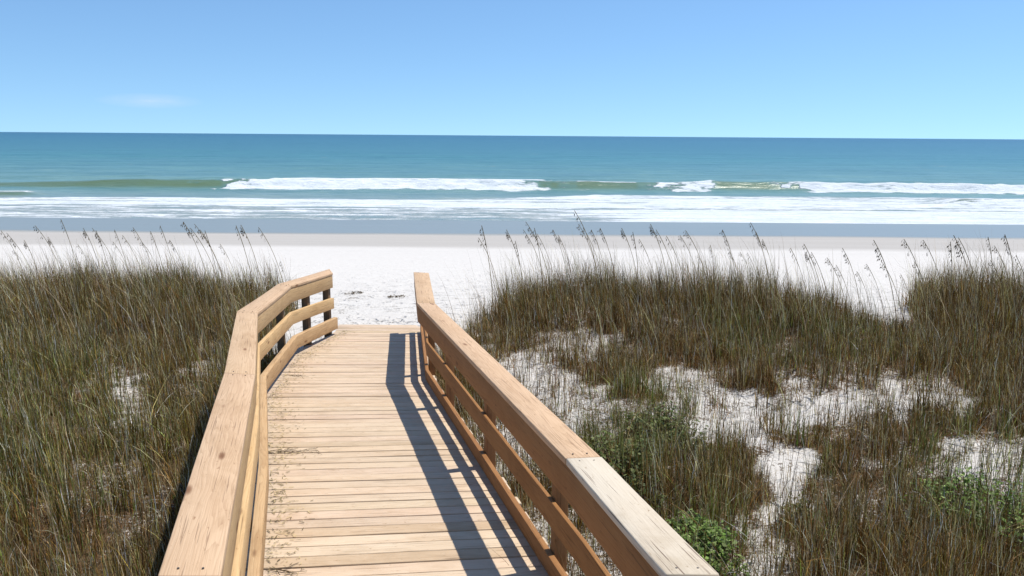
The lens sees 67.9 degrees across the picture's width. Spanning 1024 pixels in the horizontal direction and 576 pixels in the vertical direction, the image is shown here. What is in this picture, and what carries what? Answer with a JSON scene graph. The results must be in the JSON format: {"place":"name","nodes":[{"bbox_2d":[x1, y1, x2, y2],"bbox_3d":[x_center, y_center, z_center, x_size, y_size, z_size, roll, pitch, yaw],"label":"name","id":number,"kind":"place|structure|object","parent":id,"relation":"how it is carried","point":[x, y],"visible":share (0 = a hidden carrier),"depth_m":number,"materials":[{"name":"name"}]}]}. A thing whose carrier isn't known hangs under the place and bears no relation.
{"place":"outdoors","nodes":[
{"label":"outdoors","id":0,"kind":"place"},
{"bbox_2d":[0,233,300,575],"bbox_3d":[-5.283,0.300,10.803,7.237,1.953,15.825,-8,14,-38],"label":"dune grass","id":1,"kind":"structure","parent":0,"point":[33,351],"depth_m":8.33,"materials":[{"name":"plant"}]},
{"bbox_2d":[0,132,1023,224],"bbox_3d":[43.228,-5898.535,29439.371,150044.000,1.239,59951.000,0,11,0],"label":"sea water","id":2,"kind":"structure","parent":0,"point":[501,178],"depth_m":97.37,"materials":[{"name":"blue liquid"}]},
{"bbox_2d":[0,217,1023,575],"bbox_3d":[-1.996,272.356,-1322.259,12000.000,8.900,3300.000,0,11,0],"label":"sand ground","id":3,"kind":"structure","parent":0,"point":[376,263],"depth_m":25.27,"materials":[{"name":"white sand"}]},
{"bbox_2d":[7,235,36,283],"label":"sea oats","id":4,"kind":"object","parent":3,"relation":"on","point":[20,250],"visible":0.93,"depth_m":13.15,"materials":[{"name":"brown plant"}]},
{"bbox_2d":[33,227,60,270],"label":"sea oats","id":5,"kind":"object","parent":3,"relation":"on","point":[45,239],"visible":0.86,"depth_m":13.87,"materials":[{"name":"brown plant"}]},
{"bbox_2d":[83,228,104,287],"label":"sea oats","id":6,"kind":"object","parent":3,"relation":"on","point":[85,234],"visible":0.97,"depth_m":13.40,"materials":[{"name":"brown plant"}]},
{"bbox_2d":[92,228,119,276],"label":"sea oats","id":7,"kind":"object","parent":3,"relation":"on","point":[96,234],"visible":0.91,"depth_m":13.19,"materials":[{"name":"brown plant"}]},
{"bbox_2d":[150,231,169,294],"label":"sea oats","id":8,"kind":"object","parent":3,"relation":"on","point":[158,253],"visible":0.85,"depth_m":12.74,"materials":[{"name":"brown plant"}]},
{"bbox_2d":[181,222,210,295],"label":"sea oats","id":9,"kind":"object","parent":3,"relation":"on","point":[195,243],"visible":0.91,"depth_m":13.13,"materials":[{"name":"brown plant"}]},
{"bbox_2d":[188,228,221,295],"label":"sea oats","id":10,"kind":"object","parent":3,"relation":"on","point":[206,252],"visible":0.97,"depth_m":12.94,"materials":[{"name":"brown plant"}]},
{"bbox_2d":[204,232,218,281],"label":"sea oats","id":11,"kind":"object","parent":3,"relation":"on","point":[210,247],"visible":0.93,"depth_m":13.62,"materials":[{"name":"brown plant"}]},
{"bbox_2d":[235,226,255,295],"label":"sea oats","id":12,"kind":"object","parent":3,"relation":"on","point":[246,255],"visible":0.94,"depth_m":13.11,"materials":[{"name":"brown plant"}]},
{"bbox_2d":[240,226,260,279],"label":"sea oats","id":13,"kind":"object","parent":3,"relation":"on","point":[249,242],"visible":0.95,"depth_m":13.91,"materials":[{"name":"brown plant"}]},
{"bbox_2d":[258,227,282,281],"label":"sea oats","id":14,"kind":"object","parent":3,"relation":"on","point":[262,234],"visible":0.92,"depth_m":14.22,"materials":[{"name":"brown plant"}]},
{"bbox_2d":[158,269,718,575],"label":"boardwalk","id":15,"kind":"structure","parent":3,"relation":"on","point":[399,475],"depth_m":5.25,"materials":[{"name":"brown wood"}]},
{"bbox_2d":[264,562,303,574],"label":"dry grass litter","id":16,"kind":"object","parent":15,"relation":"on","point":[287,571],"visible":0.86,"depth_m":4.45,"materials":[{"name":"beige plant"}]},
{"bbox_2d":[268,447,319,453],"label":"dry grass litter","id":17,"kind":"object","parent":15,"relation":"on","point":[294,450],"visible":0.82,"depth_m":6.42,"materials":[{"name":"beige plant"}]},
{"bbox_2d":[266,330,354,575],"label":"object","id":18,"kind":"object","parent":15,"relation":"on","point":[277,492],"visible":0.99,"depth_m":6.13,"materials":[{"name":"beige plant"}]},
{"bbox_2d":[480,226,492,298],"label":"sea oats","id":19,"kind":"object","parent":3,"relation":"on","point":[488,257],"visible":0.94,"depth_m":13.70,"materials":[{"name":"brown plant"}]},
{"bbox_2d":[505,231,524,290],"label":"sea oats","id":20,"kind":"object","parent":3,"relation":"on","point":[507,233],"visible":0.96,"depth_m":13.66,"materials":[{"name":"brown plant"}]},
{"bbox_2d":[523,231,544,281],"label":"sea oats","id":21,"kind":"object","parent":3,"relation":"on","point":[534,249],"visible":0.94,"depth_m":13.38,"materials":[{"name":"brown plant"}]},
{"bbox_2d":[533,228,542,288],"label":"sea oats","id":22,"kind":"object","parent":3,"relation":"on","point":[538,247],"visible":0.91,"depth_m":12.94,"materials":[{"name":"brown plant"}]},
{"bbox_2d":[526,222,551,293],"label":"sea oats","id":23,"kind":"object","parent":3,"relation":"on","point":[539,246],"visible":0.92,"depth_m":13.14,"materials":[{"name":"brown plant"}]},
{"bbox_2d":[537,234,555,286],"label":"sea oats","id":24,"kind":"object","parent":3,"relation":"on","point":[546,252],"visible":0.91,"depth_m":12.98,"materials":[{"name":"brown plant"}]},
{"bbox_2d":[550,230,565,266],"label":"sea oats","id":25,"kind":"object","parent":3,"relation":"on","point":[557,242],"visible":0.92,"depth_m":13.54,"materials":[{"name":"brown plant"}]},
{"bbox_2d":[573,210,596,268],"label":"sea oats","id":26,"kind":"object","parent":3,"relation":"on","point":[584,229],"visible":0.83,"depth_m":13.38,"materials":[{"name":"brown plant"}]},
{"bbox_2d":[576,224,598,279],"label":"sea oats","id":27,"kind":"object","parent":3,"relation":"on","point":[587,241],"visible":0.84,"depth_m":13.26,"materials":[{"name":"brown plant"}]},
{"bbox_2d":[581,228,602,283],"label":"sea oats","id":28,"kind":"object","parent":3,"relation":"on","point":[583,231],"visible":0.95,"depth_m":12.98,"materials":[{"name":"brown plant"}]},
{"bbox_2d":[589,230,604,271],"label":"sea oats","id":29,"kind":"object","parent":3,"relation":"on","point":[597,244],"visible":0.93,"depth_m":13.53,"materials":[{"name":"brown plant"}]},
{"bbox_2d":[547,426,666,508],"bbox_3d":[0.773,1.548,6.685,1.087,0.553,1.379,0,11,0],"label":"leafy plant","id":30,"kind":"object","parent":3,"relation":"on","point":[601,447],"visible":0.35,"depth_m":6.58,"materials":[{"name":"green plant"}]},
{"bbox_2d":[599,228,615,281],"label":"sea oats","id":31,"kind":"object","parent":3,"relation":"on","point":[607,245],"visible":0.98,"depth_m":13.27,"materials":[{"name":"brown plant"}]},
{"bbox_2d":[621,228,636,274],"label":"sea oats","id":32,"kind":"object","parent":3,"relation":"on","point":[624,235],"visible":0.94,"depth_m":13.64,"materials":[{"name":"brown plant"}]},
{"bbox_2d":[631,234,638,279],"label":"sea oats","id":33,"kind":"object","parent":3,"relation":"on","point":[635,248],"visible":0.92,"depth_m":13.21,"materials":[{"name":"brown plant"}]},
{"bbox_2d":[650,224,669,295],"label":"sea oats","id":34,"kind":"object","parent":3,"relation":"on","point":[651,228],"visible":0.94,"depth_m":12.51,"materials":[{"name":"brown plant"}]},
{"bbox_2d":[654,230,676,293],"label":"sea oats","id":35,"kind":"object","parent":3,"relation":"on","point":[664,245],"visible":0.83,"depth_m":13.33,"materials":[{"name":"brown plant"}]},
{"bbox_2d":[619,400,720,462],"bbox_3d":[1.541,1.419,7.532,0.957,0.490,1.146,0,11,0],"label":"leafy plant","id":36,"kind":"object","parent":3,"relation":"on","point":[666,421],"visible":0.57,"depth_m":7.56,"materials":[{"name":"green plant"}]},
{"bbox_2d":[665,236,687,305],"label":"sea oats","id":37,"kind":"object","parent":3,"relation":"on","point":[678,262],"visible":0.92,"depth_m":12.43,"materials":[{"name":"brown plant"}]},
{"bbox_2d":[678,236,700,293],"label":"sea oats","id":38,"kind":"object","parent":3,"relation":"on","point":[689,252],"visible":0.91,"depth_m":13.23,"materials":[{"name":"brown plant"}]},
{"bbox_2d":[683,230,711,304],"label":"sea oats","id":39,"kind":"object","parent":3,"relation":"on","point":[687,235],"visible":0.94,"depth_m":12.49,"materials":[{"name":"brown plant"}]},
{"bbox_2d":[667,509,749,575],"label":"leafy plant","id":40,"kind":"object","parent":3,"relation":"on","point":[707,543],"visible":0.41,"depth_m":5.45,"materials":[{"name":"green plant"}]},
{"bbox_2d":[720,230,737,291],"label":"sea oats","id":41,"kind":"object","parent":3,"relation":"on","point":[730,251],"visible":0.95,"depth_m":12.53,"materials":[{"name":"brown plant"}]},
{"bbox_2d":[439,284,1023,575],"bbox_3d":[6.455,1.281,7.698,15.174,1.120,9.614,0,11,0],"label":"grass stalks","id":42,"kind":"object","parent":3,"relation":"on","point":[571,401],"depth_m":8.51,"materials":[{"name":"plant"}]},
{"bbox_2d":[749,222,769,283],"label":"sea oats","id":43,"kind":"object","parent":3,"relation":"on","point":[760,244],"visible":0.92,"depth_m":13.18,"materials":[{"name":"brown plant"}]},
{"bbox_2d":[789,248,808,310],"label":"sea oats","id":44,"kind":"object","parent":3,"relation":"on","point":[801,273],"visible":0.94,"depth_m":11.65,"materials":[{"name":"brown plant"}]},
{"bbox_2d":[781,492,834,543],"bbox_3d":[2.436,1.880,6.323,0.390,0.284,0.780,2,11,7],"label":"leafy plant","id":45,"kind":"object","parent":3,"relation":"on","point":[805,515],"visible":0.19,"depth_m":6.36,"materials":[{"name":"green plant"}]},
{"bbox_2d":[805,253,820,318],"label":"sea oats","id":46,"kind":"object","parent":3,"relation":"on","point":[813,272],"visible":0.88,"depth_m":11.70,"materials":[{"name":"brown plant"}]},
{"bbox_2d":[802,244,825,320],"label":"sea oats","id":47,"kind":"object","parent":3,"relation":"on","point":[817,276],"visible":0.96,"depth_m":11.30,"materials":[{"name":"brown plant"}]},
{"bbox_2d":[809,252,829,316],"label":"sea oats","id":48,"kind":"object","parent":3,"relation":"on","point":[822,276],"visible":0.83,"depth_m":11.54,"materials":[{"name":"brown plant"}]},
{"bbox_2d":[825,258,849,325],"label":"sea oats","id":49,"kind":"object","parent":3,"relation":"on","point":[839,282],"visible":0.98,"depth_m":11.18,"materials":[{"name":"brown plant"}]},
{"bbox_2d":[834,265,853,331],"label":"sea oats","id":50,"kind":"object","parent":3,"relation":"on","point":[847,290],"visible":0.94,"depth_m":11.09,"materials":[{"name":"brown plant"}]},
{"bbox_2d":[842,248,860,315],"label":"sea oats","id":51,"kind":"object","parent":3,"relation":"on","point":[853,273],"visible":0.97,"depth_m":12.02,"materials":[{"name":"brown plant"}]},
{"bbox_2d":[855,272,871,323],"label":"sea oats","id":52,"kind":"object","parent":3,"relation":"on","point":[866,293],"visible":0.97,"depth_m":11.24,"materials":[{"name":"brown plant"}]},
{"bbox_2d":[864,264,885,330],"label":"sea oats","id":53,"kind":"object","parent":3,"relation":"on","point":[878,289],"visible":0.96,"depth_m":11.84,"materials":[{"name":"brown plant"}]},
{"bbox_2d":[872,240,897,339],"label":"sea oats","id":54,"kind":"object","parent":3,"relation":"on","point":[888,275],"visible":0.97,"depth_m":10.88,"materials":[{"name":"brown plant"}]},
{"bbox_2d":[880,262,904,326],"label":"sea oats","id":55,"kind":"object","parent":3,"relation":"on","point":[893,284],"visible":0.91,"depth_m":10.89,"materials":[{"name":"brown plant"}]},
{"bbox_2d":[901,239,929,325],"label":"sea oats","id":56,"kind":"object","parent":3,"relation":"on","point":[917,266],"visible":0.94,"depth_m":11.90,"materials":[{"name":"brown plant"}]},
{"bbox_2d":[912,263,931,330],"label":"sea oats","id":57,"kind":"object","parent":3,"relation":"on","point":[925,287],"visible":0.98,"depth_m":11.36,"materials":[{"name":"brown plant"}]},
{"bbox_2d":[920,240,947,320],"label":"sea oats","id":58,"kind":"object","parent":3,"relation":"on","point":[936,268],"visible":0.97,"depth_m":11.96,"materials":[{"name":"brown plant"}]},
{"bbox_2d":[947,242,951,312],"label":"sea oats","id":59,"kind":"object","parent":3,"relation":"on","point":[950,251],"visible":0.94,"depth_m":11.81,"materials":[{"name":"brown plant"}]},
{"bbox_2d":[898,465,1023,559],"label":"leafy plant","id":60,"kind":"object","parent":3,"relation":"on","point":[946,488],"visible":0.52,"depth_m":6.45,"materials":[{"name":"green plant"}]},
{"bbox_2d":[952,235,976,331],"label":"sea oats","id":61,"kind":"object","parent":3,"relation":"on","point":[955,246],"visible":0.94,"depth_m":10.85,"materials":[{"name":"brown plant"}]},
{"bbox_2d":[956,239,978,329],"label":"sea oats","id":62,"kind":"object","parent":3,"relation":"on","point":[972,271],"visible":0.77,"depth_m":11.42,"materials":[{"name":"brown plant"}]},
{"bbox_2d":[986,238,992,313],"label":"sea oats","id":63,"kind":"object","parent":3,"relation":"on","point":[992,269],"visible":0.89,"depth_m":11.80,"materials":[{"name":"brown plant"}]},
{"bbox_2d":[988,260,1005,313],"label":"sea oats","id":64,"kind":"object","parent":3,"relation":"on","point":[998,277],"visible":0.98,"depth_m":11.28,"materials":[{"name":"brown plant"}]},
{"bbox_2d":[992,247,1013,303],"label":"sea oats","id":65,"kind":"object","parent":3,"relation":"on","point":[1004,266],"visible":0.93,"depth_m":11.84,"materials":[{"name":"brown plant"}]},
{"bbox_2d":[1001,234,1017,324],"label":"sea oats","id":66,"kind":"object","parent":3,"relation":"on","point":[1004,237],"visible":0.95,"depth_m":11.25,"materials":[{"name":"brown plant"}]},
{"bbox_2d":[0,0,1023,138],"label":"sky","id":67,"kind":"structure","parent":0,"point":[902,69],"materials":[{"name":"blue"}]},
{"bbox_2d":[410,228,1023,575],"bbox_3d":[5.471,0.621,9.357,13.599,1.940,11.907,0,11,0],"label":"dune grass","id":68,"kind":"structure","parent":0,"point":[855,526],"depth_m":8.51,"materials":[{"name":"green plant"}]}
]}

